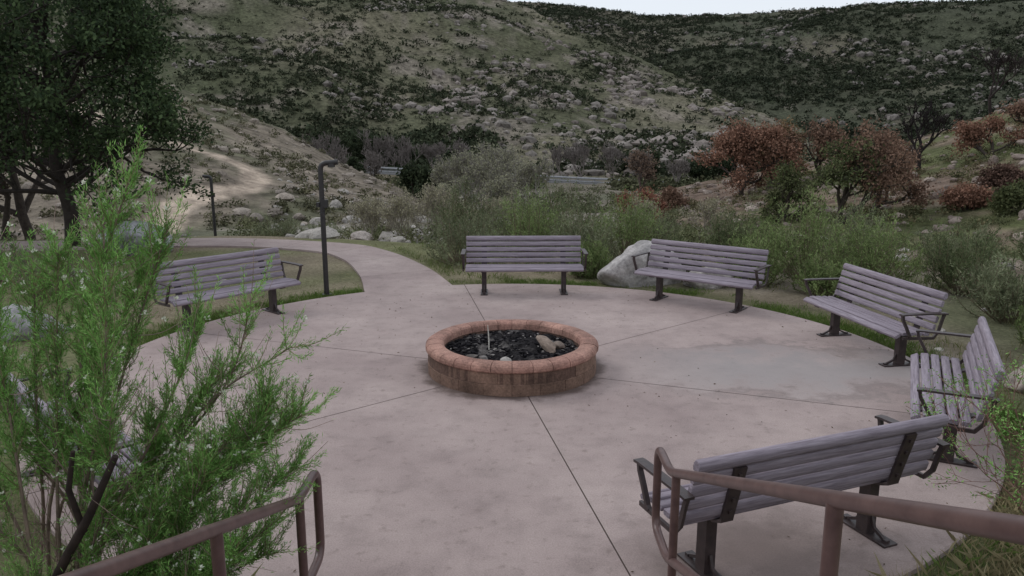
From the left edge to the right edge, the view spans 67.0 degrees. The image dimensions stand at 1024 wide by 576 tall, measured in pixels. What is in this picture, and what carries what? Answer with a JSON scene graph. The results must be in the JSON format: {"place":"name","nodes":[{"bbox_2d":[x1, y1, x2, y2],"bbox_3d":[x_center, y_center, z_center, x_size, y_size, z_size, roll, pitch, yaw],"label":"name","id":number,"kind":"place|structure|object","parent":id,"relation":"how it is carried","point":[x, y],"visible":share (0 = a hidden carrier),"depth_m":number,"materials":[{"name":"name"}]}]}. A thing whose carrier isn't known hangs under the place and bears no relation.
{"place":"outdoors","nodes":[
{"label":"outdoors","id":0,"kind":"place"},
{"bbox_2d":[6,369,166,535],"bbox_3d":[-3.118,1.067,5.525,1.965,0.870,0.584,12,17,44],"label":"park bench","id":1,"kind":"object","parent":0,"point":[124,455],"visible":0.1,"depth_m":5.19,"materials":[{"name":"brown paint"}]},
{"bbox_2d":[0,65,419,239],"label":"rocky hillside","id":2,"kind":"structure","parent":0,"point":[253,185],"depth_m":40.03,"materials":[{"name":"soil"}]},
{"bbox_2d":[0,68,1023,350],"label":"rocks","id":3,"kind":"object","parent":2,"relation":"on","point":[316,232],"visible":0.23,"depth_m":34.66,"materials":[{"name":"stone"}]},
{"bbox_2d":[0,238,451,291],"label":"footpath","id":4,"kind":"structure","parent":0,"point":[375,269],"depth_m":15.68,"materials":[{"name":"concrete"}]},
{"bbox_2d":[2,0,816,179],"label":"hill","id":5,"kind":"structure","parent":0,"point":[513,40],"depth_m":199.82,"materials":[{"name":"green plant"}]},
{"bbox_2d":[309,132,349,156],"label":"bare tree","id":6,"kind":"object","parent":5,"relation":"on","point":[318,146],"visible":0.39,"depth_m":101.94,"materials":[{"name":"grey plant"}]},
{"bbox_2d":[310,127,364,161],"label":"juniper tree","id":7,"kind":"object","parent":5,"relation":"on","point":[352,143],"visible":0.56,"depth_m":110.01,"materials":[{"name":"green plant"}]},
{"bbox_2d":[354,133,392,161],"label":"juniper tree","id":8,"kind":"object","parent":5,"relation":"on","point":[360,147],"visible":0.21,"depth_m":108.98,"materials":[{"name":"green plant"}]},
{"bbox_2d":[356,128,397,166],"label":"bare tree","id":9,"kind":"object","parent":5,"relation":"on","point":[385,143],"visible":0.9,"depth_m":105.67,"materials":[{"name":"grey plant"}]},
{"bbox_2d":[416,142,450,168],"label":"bare tree","id":10,"kind":"object","parent":5,"relation":"on","point":[434,150],"visible":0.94,"depth_m":105.90,"materials":[{"name":"grey plant"}]},
{"bbox_2d":[1,0,890,178],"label":"hillside shrubs","id":11,"kind":"object","parent":5,"relation":"on","point":[428,136],"visible":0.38,"depth_m":168.44,"materials":[{"name":"green plant"}]},
{"bbox_2d":[618,146,662,171],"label":"juniper tree","id":12,"kind":"object","parent":5,"relation":"on","point":[656,156],"visible":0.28,"depth_m":108.79,"materials":[{"name":"green plant"}]},
{"bbox_2d":[19,284,1004,575],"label":"patio","id":13,"kind":"structure","parent":0,"point":[421,472],"depth_m":6.78,"materials":[{"name":"concrete"}]},
{"bbox_2d":[148,247,302,330],"bbox_3d":[-3.818,0.010,10.498,0.584,0.870,1.965,10,16,40],"label":"park bench","id":14,"kind":"object","parent":13,"relation":"on","point":[221,293],"visible":0.89,"depth_m":10.52,"materials":[{"name":"brown paint"}]},
{"bbox_2d":[426,319,598,396],"bbox_3d":[0.000,0.638,8.447,1.882,0.500,1.878,0,12,0],"label":"fire pit","id":15,"kind":"object","parent":13,"relation":"on","point":[512,358],"visible":1,"depth_m":8.03,"materials":[{"name":"brown brick"}]},
{"bbox_2d":[461,236,587,294],"bbox_3d":[0.190,-0.355,12.218,1.965,0.870,0.584,0,12,-1],"label":"park bench","id":16,"kind":"object","parent":13,"relation":"on","point":[562,267],"visible":1,"depth_m":12.35,"materials":[{"name":"brown paint"}]},
{"bbox_2d":[631,239,771,312],"bbox_3d":[2.755,-0.186,11.421,1.965,0.870,0.584,9,15,37],"label":"park bench","id":17,"kind":"object","parent":13,"relation":"on","point":[740,285],"visible":1,"depth_m":11.41,"materials":[{"name":"brown paint"}]},
{"bbox_2d":[633,414,949,575],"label":"park bench","id":18,"kind":"object","parent":13,"relation":"on","point":[869,460],"visible":0.81,"depth_m":4.56,"materials":[{"name":"brown paint"}]},
{"bbox_2d":[803,263,948,366],"bbox_3d":[4.194,0.300,9.136,0.584,0.870,1.965,-2,12,-10],"label":"park bench","id":19,"kind":"object","parent":13,"relation":"on","point":[901,333],"visible":0.98,"depth_m":8.92,"materials":[{"name":"brown paint"}]},
{"bbox_2d":[910,316,1005,468],"bbox_3d":[3.742,0.833,6.627,0.584,0.870,1.965,6,13,26],"label":"park bench","id":20,"kind":"object","parent":13,"relation":"on","point":[982,342],"visible":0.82,"depth_m":6.33,"materials":[{"name":"brown paint"}]},
{"bbox_2d":[0,128,1023,575],"bbox_3d":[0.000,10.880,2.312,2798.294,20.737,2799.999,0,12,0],"label":"ground","id":21,"kind":"structure","parent":0,"point":[958,320],"depth_m":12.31,"materials":[{"name":"green plant"}]},
{"bbox_2d":[0,132,21,240],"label":"oak tree","id":22,"kind":"object","parent":21,"relation":"on","point":[5,208],"visible":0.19,"depth_m":18.82,"materials":[{"name":"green plant"}]},
{"bbox_2d":[0,231,35,283],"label":"broom bush","id":23,"kind":"object","parent":21,"relation":"on","point":[11,247],"visible":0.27,"depth_m":13.22,"materials":[{"name":"green plant"}]},
{"bbox_2d":[1,304,70,341],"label":"boulder","id":24,"kind":"object","parent":21,"relation":"on","point":[25,329],"visible":0.25,"depth_m":9.70,"materials":[{"name":"stone"}]},
{"bbox_2d":[3,242,88,299],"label":"broom bush","id":25,"kind":"object","parent":21,"relation":"on","point":[34,270],"visible":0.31,"depth_m":12.04,"materials":[{"name":"green plant"}]},
{"bbox_2d":[0,2,110,239],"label":"oak tree","id":26,"kind":"object","parent":21,"relation":"on","point":[22,206],"visible":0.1,"depth_m":20.07,"materials":[{"name":"green plant"}]},
{"bbox_2d":[0,0,219,246],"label":"oak tree","id":27,"kind":"object","parent":21,"relation":"on","point":[105,29],"visible":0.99,"depth_m":15.66,"materials":[{"name":"green plant"}]},
{"bbox_2d":[97,221,173,255],"bbox_3d":[-7.880,-0.994,16.269,1.390,0.836,1.166,0,12,0],"label":"boulder","id":28,"kind":"object","parent":21,"relation":"on","point":[137,235],"visible":0.23,"depth_m":15.84,"materials":[{"name":"stone"}]},
{"bbox_2d":[0,125,349,575],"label":"desert broom bush","id":29,"kind":"object","parent":21,"relation":"on","point":[200,478],"visible":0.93,"depth_m":3.42,"materials":[{"name":"green plant"}]},
{"bbox_2d":[202,175,216,235],"bbox_3d":[-10.289,-2.711,26.414,0.369,2.300,0.150,0,12,0],"label":"lamp post","id":30,"kind":"object","parent":21,"relation":"on","point":[212,203],"visible":0.77,"depth_m":26.34,"materials":[{"name":"brown metal"}]},
{"bbox_2d":[251,210,302,236],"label":"broom bush","id":31,"kind":"object","parent":21,"relation":"on","point":[284,230],"visible":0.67,"depth_m":20.43,"materials":[{"name":"green plant"}]},
{"bbox_2d":[316,159,337,296],"bbox_3d":[-2.836,-0.866,12.033,0.358,2.240,0.150,0,12,0],"label":"lamp post","id":32,"kind":"object","parent":21,"relation":"on","point":[322,203],"visible":0.81,"depth_m":11.95,"materials":[{"name":"brown metal"}]},
{"bbox_2d":[345,155,369,172],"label":"juniper tree","id":33,"kind":"object","parent":21,"relation":"on","point":[353,162],"visible":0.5,"depth_m":88.19,"materials":[{"name":"green plant"}]},
{"bbox_2d":[340,192,386,238],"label":"bare shrub","id":34,"kind":"object","parent":21,"relation":"on","point":[370,200],"visible":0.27,"depth_m":25.89,"materials":[{"name":"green plant"}]},
{"bbox_2d":[344,195,398,240],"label":"bare shrub","id":35,"kind":"object","parent":21,"relation":"on","point":[376,217],"visible":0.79,"depth_m":21.98,"materials":[{"name":"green plant"}]},
{"bbox_2d":[359,148,384,176],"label":"bare tree","id":36,"kind":"object","parent":21,"relation":"on","point":[375,165],"visible":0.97,"depth_m":86.64,"materials":[{"name":"grey plant"}]},
{"bbox_2d":[378,136,425,169],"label":"bare tree","id":37,"kind":"object","parent":21,"relation":"on","point":[407,147],"visible":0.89,"depth_m":104.39,"materials":[{"name":"grey plant"}]},
{"bbox_2d":[376,185,428,238],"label":"bare shrub","id":38,"kind":"object","parent":21,"relation":"on","point":[401,208],"visible":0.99,"depth_m":20.38,"materials":[{"name":"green plant"}]},
{"bbox_2d":[395,159,428,195],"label":"juniper tree","id":39,"kind":"object","parent":21,"relation":"on","point":[407,177],"visible":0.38,"depth_m":64.53,"materials":[{"name":"green plant"}]},
{"bbox_2d":[396,183,458,238],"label":"bare shrub","id":40,"kind":"object","parent":21,"relation":"on","point":[433,195],"visible":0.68,"depth_m":21.56,"materials":[{"name":"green plant"}]},
{"bbox_2d":[410,163,457,198],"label":"juniper tree","id":41,"kind":"object","parent":21,"relation":"on","point":[423,176],"visible":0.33,"depth_m":59.19,"materials":[{"name":"green plant"}]},
{"bbox_2d":[427,157,470,187],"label":"bare tree","id":42,"kind":"object","parent":21,"relation":"on","point":[438,171],"visible":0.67,"depth_m":54.07,"materials":[{"name":"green plant"}]},
{"bbox_2d":[425,169,492,245],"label":"broom bush","id":43,"kind":"object","parent":21,"relation":"on","point":[457,215],"visible":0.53,"depth_m":18.53,"materials":[{"name":"green plant"}]},
{"bbox_2d":[419,198,500,265],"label":"broom bush","id":44,"kind":"object","parent":21,"relation":"on","point":[442,250],"visible":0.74,"depth_m":15.09,"materials":[{"name":"green plant"}]},
{"bbox_2d":[434,144,492,203],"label":"bare tree","id":45,"kind":"object","parent":21,"relation":"on","point":[462,161],"visible":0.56,"depth_m":51.26,"materials":[{"name":"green plant"}]},
{"bbox_2d":[450,158,515,209],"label":"bare tree","id":46,"kind":"object","parent":21,"relation":"on","point":[481,171],"visible":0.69,"depth_m":46.16,"materials":[{"name":"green plant"}]},
{"bbox_2d":[476,189,518,231],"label":"bare shrub","id":47,"kind":"object","parent":21,"relation":"on","point":[494,205],"visible":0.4,"depth_m":20.93,"materials":[{"name":"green plant"}]},
{"bbox_2d":[471,139,530,205],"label":"bare tree","id":48,"kind":"object","parent":21,"relation":"on","point":[487,154],"visible":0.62,"depth_m":49.19,"materials":[{"name":"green plant"}]},
{"bbox_2d":[475,171,526,205],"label":"bare tree","id":49,"kind":"object","parent":21,"relation":"on","point":[498,187],"visible":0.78,"depth_m":43.87,"materials":[{"name":"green plant"}]},
{"bbox_2d":[464,181,547,246],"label":"broom bush","id":50,"kind":"object","parent":21,"relation":"on","point":[497,226],"visible":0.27,"depth_m":17.34,"materials":[{"name":"green plant"}]},
{"bbox_2d":[495,144,526,186],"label":"bare tree","id":51,"kind":"object","parent":21,"relation":"on","point":[506,150],"visible":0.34,"depth_m":58.48,"materials":[{"name":"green plant"}]},
{"bbox_2d":[0,72,1023,265],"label":"valley shrubs","id":52,"kind":"object","parent":21,"relation":"on","point":[614,183],"visible":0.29,"depth_m":38.00,"materials":[{"name":"green plant"}]},
{"bbox_2d":[485,183,572,257],"bbox_3d":[0.292,-1.319,15.528,1.864,1.625,2.021,0,12,0],"label":"broom bush","id":53,"kind":"object","parent":21,"relation":"on","point":[538,231],"visible":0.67,"depth_m":15.33,"materials":[{"name":"green plant"}]},
{"bbox_2d":[512,152,558,206],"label":"bare tree","id":54,"kind":"object","parent":21,"relation":"on","point":[528,171],"visible":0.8,"depth_m":53.67,"materials":[{"name":"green plant"}]},
{"bbox_2d":[516,170,600,246],"bbox_3d":[0.996,-1.778,17.862,2.099,1.848,1.987,-6,13,-25],"label":"broom bush","id":55,"kind":"object","parent":21,"relation":"on","point":[560,205],"visible":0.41,"depth_m":17.82,"materials":[{"name":"green plant"}]},
{"bbox_2d":[550,144,568,175],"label":"bare tree","id":56,"kind":"object","parent":21,"relation":"on","point":[556,156],"visible":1,"depth_m":105.45,"materials":[{"name":"grey plant"}]},
{"bbox_2d":[561,142,590,176],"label":"bare tree","id":57,"kind":"object","parent":21,"relation":"on","point":[572,155],"visible":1,"depth_m":106.95,"materials":[{"name":"grey plant"}]},
{"bbox_2d":[545,196,627,262],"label":"broom bush","id":58,"kind":"object","parent":21,"relation":"on","point":[571,230],"visible":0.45,"depth_m":14.62,"materials":[{"name":"green plant"}]},
{"bbox_2d":[565,234,612,278],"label":"broom bush","id":59,"kind":"object","parent":21,"relation":"on","point":[596,263],"visible":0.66,"depth_m":13.62,"materials":[{"name":"green plant"}]},
{"bbox_2d":[598,140,627,176],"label":"bare tree","id":60,"kind":"object","parent":21,"relation":"on","point":[610,152],"visible":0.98,"depth_m":103.85,"materials":[{"name":"grey plant"}]},
{"bbox_2d":[579,185,671,257],"bbox_3d":[2.314,-1.326,15.675,1.911,1.557,1.783,0,12,0],"label":"broom bush","id":61,"kind":"object","parent":21,"relation":"on","point":[626,238],"visible":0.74,"depth_m":15.55,"materials":[{"name":"green plant"}]},
{"bbox_2d":[597,240,685,287],"bbox_3d":[2.195,-0.296,13.287,1.567,1.039,0.880,-3,12,-13],"label":"boulder","id":62,"kind":"object","parent":21,"relation":"on","point":[618,271],"visible":0.49,"depth_m":12.88,"materials":[{"name":"stone"}]},
{"bbox_2d":[623,144,659,192],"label":"bare tree","id":63,"kind":"object","parent":21,"relation":"on","point":[644,159],"visible":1,"depth_m":57.42,"materials":[{"name":"plant"}]},
{"bbox_2d":[623,192,660,227],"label":"bare shrub","id":64,"kind":"object","parent":21,"relation":"on","point":[646,204],"visible":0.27,"depth_m":20.13,"materials":[{"name":"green plant"}]},
{"bbox_2d":[614,183,671,221],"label":"red leaf shrub","id":65,"kind":"object","parent":21,"relation":"on","point":[655,196],"visible":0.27,"depth_m":33.99,"materials":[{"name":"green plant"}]},
{"bbox_2d":[613,202,683,242],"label":"broom bush","id":66,"kind":"object","parent":21,"relation":"on","point":[665,228],"visible":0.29,"depth_m":17.14,"materials":[{"name":"green plant"}]},
{"bbox_2d":[666,159,690,181],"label":"bare tree","id":67,"kind":"object","parent":21,"relation":"on","point":[679,168],"visible":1,"depth_m":85.63,"materials":[{"name":"grey plant"}]},
{"bbox_2d":[686,157,712,179],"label":"juniper tree","id":68,"kind":"object","parent":21,"relation":"on","point":[699,169],"visible":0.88,"depth_m":86.95,"materials":[{"name":"green plant"}]},
{"bbox_2d":[677,196,732,242],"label":"bare shrub","id":69,"kind":"object","parent":21,"relation":"on","point":[707,213],"visible":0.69,"depth_m":21.01,"materials":[{"name":"green plant"}]},
{"bbox_2d":[683,267,733,288],"bbox_3d":[3.306,-0.118,13.029,0.975,0.521,0.540,-2,12,-11],"label":"boulder","id":70,"kind":"object","parent":21,"relation":"on","point":[700,285],"visible":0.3,"depth_m":12.79,"materials":[{"name":"stone"}]},
{"bbox_2d":[705,155,734,179],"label":"juniper tree","id":71,"kind":"object","parent":21,"relation":"on","point":[725,164],"visible":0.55,"depth_m":88.21,"materials":[{"name":"green plant"}]},
{"bbox_2d":[702,200,785,265],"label":"broom bush","id":72,"kind":"object","parent":21,"relation":"on","point":[716,237],"visible":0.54,"depth_m":14.61,"materials":[{"name":"green plant"}]},
{"bbox_2d":[711,215,803,285],"bbox_3d":[4.160,-0.652,13.078,1.370,1.309,1.408,-11,16,-42],"label":"broom bush","id":73,"kind":"object","parent":21,"relation":"on","point":[773,262],"visible":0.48,"depth_m":13.05,"materials":[{"name":"green plant"}]},
{"bbox_2d":[755,177,876,281],"bbox_3d":[5.279,-0.981,13.341,2.076,1.874,2.147,0,12,0],"label":"broom bush","id":74,"kind":"object","parent":21,"relation":"on","point":[812,246],"visible":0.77,"depth_m":13.22,"materials":[{"name":"green plant"}]},
{"bbox_2d":[788,243,870,297],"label":"broom bush","id":75,"kind":"object","parent":21,"relation":"on","point":[832,270],"visible":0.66,"depth_m":12.21,"materials":[{"name":"green plant"}]},
{"bbox_2d":[817,186,900,265],"bbox_3d":[6.488,-1.118,14.619,1.549,1.611,1.895,0,12,0],"label":"broom bush","id":76,"kind":"object","parent":21,"relation":"on","point":[869,224],"visible":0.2,"depth_m":14.53,"materials":[{"name":"green plant"}]},
{"bbox_2d":[817,197,943,287],"bbox_3d":[6.122,-0.746,12.971,1.768,1.584,1.705,0,12,0],"label":"broom bush","id":77,"kind":"object","parent":21,"relation":"on","point":[876,260],"visible":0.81,"depth_m":12.81,"materials":[{"name":"green plant"}]},
{"bbox_2d":[907,213,1010,272],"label":"broom bush","id":78,"kind":"object","parent":21,"relation":"on","point":[930,234],"visible":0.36,"depth_m":14.49,"materials":[{"name":"green plant"}]},
{"bbox_2d":[905,348,1023,513],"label":"twiggy shrub","id":79,"kind":"object","parent":21,"relation":"on","point":[998,411],"visible":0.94,"depth_m":5.17,"materials":[{"name":"green plant"}]},
{"bbox_2d":[916,218,1020,295],"bbox_3d":[7.304,-0.503,12.345,1.592,1.341,1.390,-11,16,-41],"label":"broom bush","id":80,"kind":"object","parent":21,"relation":"on","point":[960,261],"visible":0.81,"depth_m":12.30,"materials":[{"name":"green plant"}]},
{"bbox_2d":[949,249,1023,323],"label":"broom bush","id":81,"kind":"object","parent":21,"relation":"on","point":[995,295],"visible":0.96,"depth_m":10.60,"materials":[{"name":"green plant"}]},
{"bbox_2d":[1000,228,1023,269],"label":"broom bush","id":82,"kind":"object","parent":21,"relation":"on","point":[1021,251],"visible":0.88,"depth_m":15.53,"materials":[{"name":"green plant"}]},
{"bbox_2d":[1001,365,1023,392],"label":"boulder","id":83,"kind":"object","parent":21,"relation":"on","point":[1020,388],"visible":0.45,"depth_m":7.98,"materials":[{"name":"stone"}]},
{"bbox_2d":[1005,299,1023,343],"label":"broom bush","id":84,"kind":"object","parent":21,"relation":"on","point":[1016,324],"visible":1,"depth_m":9.40,"materials":[{"name":"green plant"}]},
{"bbox_2d":[365,166,663,183],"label":"road","id":85,"kind":"structure","parent":0,"point":[387,173],"depth_m":93.70,"materials":[{"name":"asphalt"}]},
{"bbox_2d":[7,457,1023,575],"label":"dry grass","id":86,"kind":"structure","parent":0,"point":[971,560],"depth_m":4.78,"materials":[{"name":"plant"}]},
{"bbox_2d":[509,0,974,15],"label":"sky","id":87,"kind":"structure","parent":0,"point":[682,7],"materials":[{"name":"white"}]},
{"bbox_2d":[508,0,1023,138],"bbox_3d":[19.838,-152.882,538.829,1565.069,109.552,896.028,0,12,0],"label":"hill","id":88,"kind":"structure","parent":0,"point":[942,19],"depth_m":374.21,"materials":[{"name":"green plant"}]},
{"bbox_2d":[171,0,1023,177],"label":"rock outcrops","id":89,"kind":"object","parent":88,"relation":"on","point":[530,138],"visible":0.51,"depth_m":189.47,"materials":[{"name":"grey stone"}]},
{"bbox_2d":[507,0,1023,141],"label":"hillside shrubs","id":90,"kind":"object","parent":88,"relation":"on","point":[825,19],"visible":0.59,"depth_m":362.02,"materials":[{"name":"green plant"}]},
{"bbox_2d":[656,103,1023,257],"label":"rocky hillside","id":91,"kind":"structure","parent":0,"point":[933,152],"depth_m":34.94,"materials":[{"name":"soil"}]},
{"bbox_2d":[658,185,689,210],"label":"red leaf shrub","id":92,"kind":"object","parent":91,"relation":"on","point":[670,196],"visible":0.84,"depth_m":41.31,"materials":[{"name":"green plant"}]},
{"bbox_2d":[687,114,808,195],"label":"oak tree","id":93,"kind":"object","parent":91,"relation":"on","point":[744,148],"visible":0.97,"depth_m":43.87,"materials":[{"name":"brown plant"}]},
{"bbox_2d":[752,160,817,223],"bbox_3d":[11.448,-3.853,32.240,2.558,3.032,3.517,6,14,27],"label":"oak tree","id":94,"kind":"object","parent":91,"relation":"on","point":[787,181],"visible":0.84,"depth_m":31.65,"materials":[{"name":"green plant"}]},
{"bbox_2d":[758,115,814,182],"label":"oak tree","id":95,"kind":"object","parent":91,"relation":"on","point":[788,129],"visible":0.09,"depth_m":46.90,"materials":[{"name":"brown plant"}]},
{"bbox_2d":[780,115,849,175],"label":"oak tree","id":96,"kind":"object","parent":91,"relation":"on","point":[822,137],"visible":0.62,"depth_m":45.50,"materials":[{"name":"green plant"}]},
{"bbox_2d":[797,117,922,224],"bbox_3d":[12.875,-4.200,28.818,3.973,4.273,4.394,5,13,24],"label":"oak tree","id":97,"kind":"object","parent":91,"relation":"on","point":[867,161],"visible":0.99,"depth_m":28.32,"materials":[{"name":"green plant"}]},
{"bbox_2d":[854,122,936,212],"bbox_3d":[15.187,-4.701,31.056,3.269,3.817,4.016,0,12,0],"label":"oak tree","id":98,"kind":"object","parent":91,"relation":"on","point":[915,195],"visible":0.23,"depth_m":30.29,"materials":[{"name":"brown plant"}]},
{"bbox_2d":[898,97,964,171],"bbox_3d":[21.033,-7.619,38.639,3.088,3.726,1.720,0,12,0],"label":"bare tree","id":99,"kind":"object","parent":91,"relation":"on","point":[938,120],"visible":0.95,"depth_m":38.55,"materials":[{"name":"brown plant"}]},
{"bbox_2d":[934,181,994,210],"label":"red leaf shrub","id":100,"kind":"object","parent":91,"relation":"on","point":[966,195],"visible":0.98,"depth_m":28.63,"materials":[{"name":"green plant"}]},
{"bbox_2d":[948,112,1023,157],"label":"oak tree","id":101,"kind":"object","parent":91,"relation":"on","point":[973,133],"visible":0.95,"depth_m":35.69,"materials":[{"name":"brown plant"}]},
{"bbox_2d":[971,47,1023,115],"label":"bare tree","id":102,"kind":"object","parent":91,"relation":"on","point":[1001,60],"visible":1,"depth_m":46.47,"materials":[{"name":"brown plant"}]},
{"bbox_2d":[972,160,1023,191],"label":"red leaf shrub","id":103,"kind":"object","parent":91,"relation":"on","point":[999,175],"visible":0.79,"depth_m":29.71,"materials":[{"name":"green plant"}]},
{"bbox_2d":[986,178,1023,215],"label":"shrub","id":104,"kind":"object","parent":91,"relation":"on","point":[1010,196],"visible":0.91,"depth_m":26.76,"materials":[{"name":"green plant"}]},
{"bbox_2d":[994,97,1023,124],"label":"oak tree","id":105,"kind":"object","parent":91,"relation":"on","point":[1016,110],"visible":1,"depth_m":35.76,"materials":[{"name":"brown plant"}]},
{"bbox_3d":[-0.080,1.820,0.959,2.050,1.700,5.719,0,12,0],"label":"stairs","id":106,"kind":"object","parent":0,"visible":0},
{"bbox_2d":[58,470,324,575],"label":"handrail","id":107,"kind":"object","parent":106,"relation":"on","point":[141,556],"visible":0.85,"depth_m":2.58,"materials":[{"name":"metal"}]},
{"bbox_2d":[652,447,1023,575],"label":"handrail","id":108,"kind":"object","parent":106,"relation":"on","point":[998,526],"visible":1,"depth_m":1.89,"materials":[{"name":"brown metal"}]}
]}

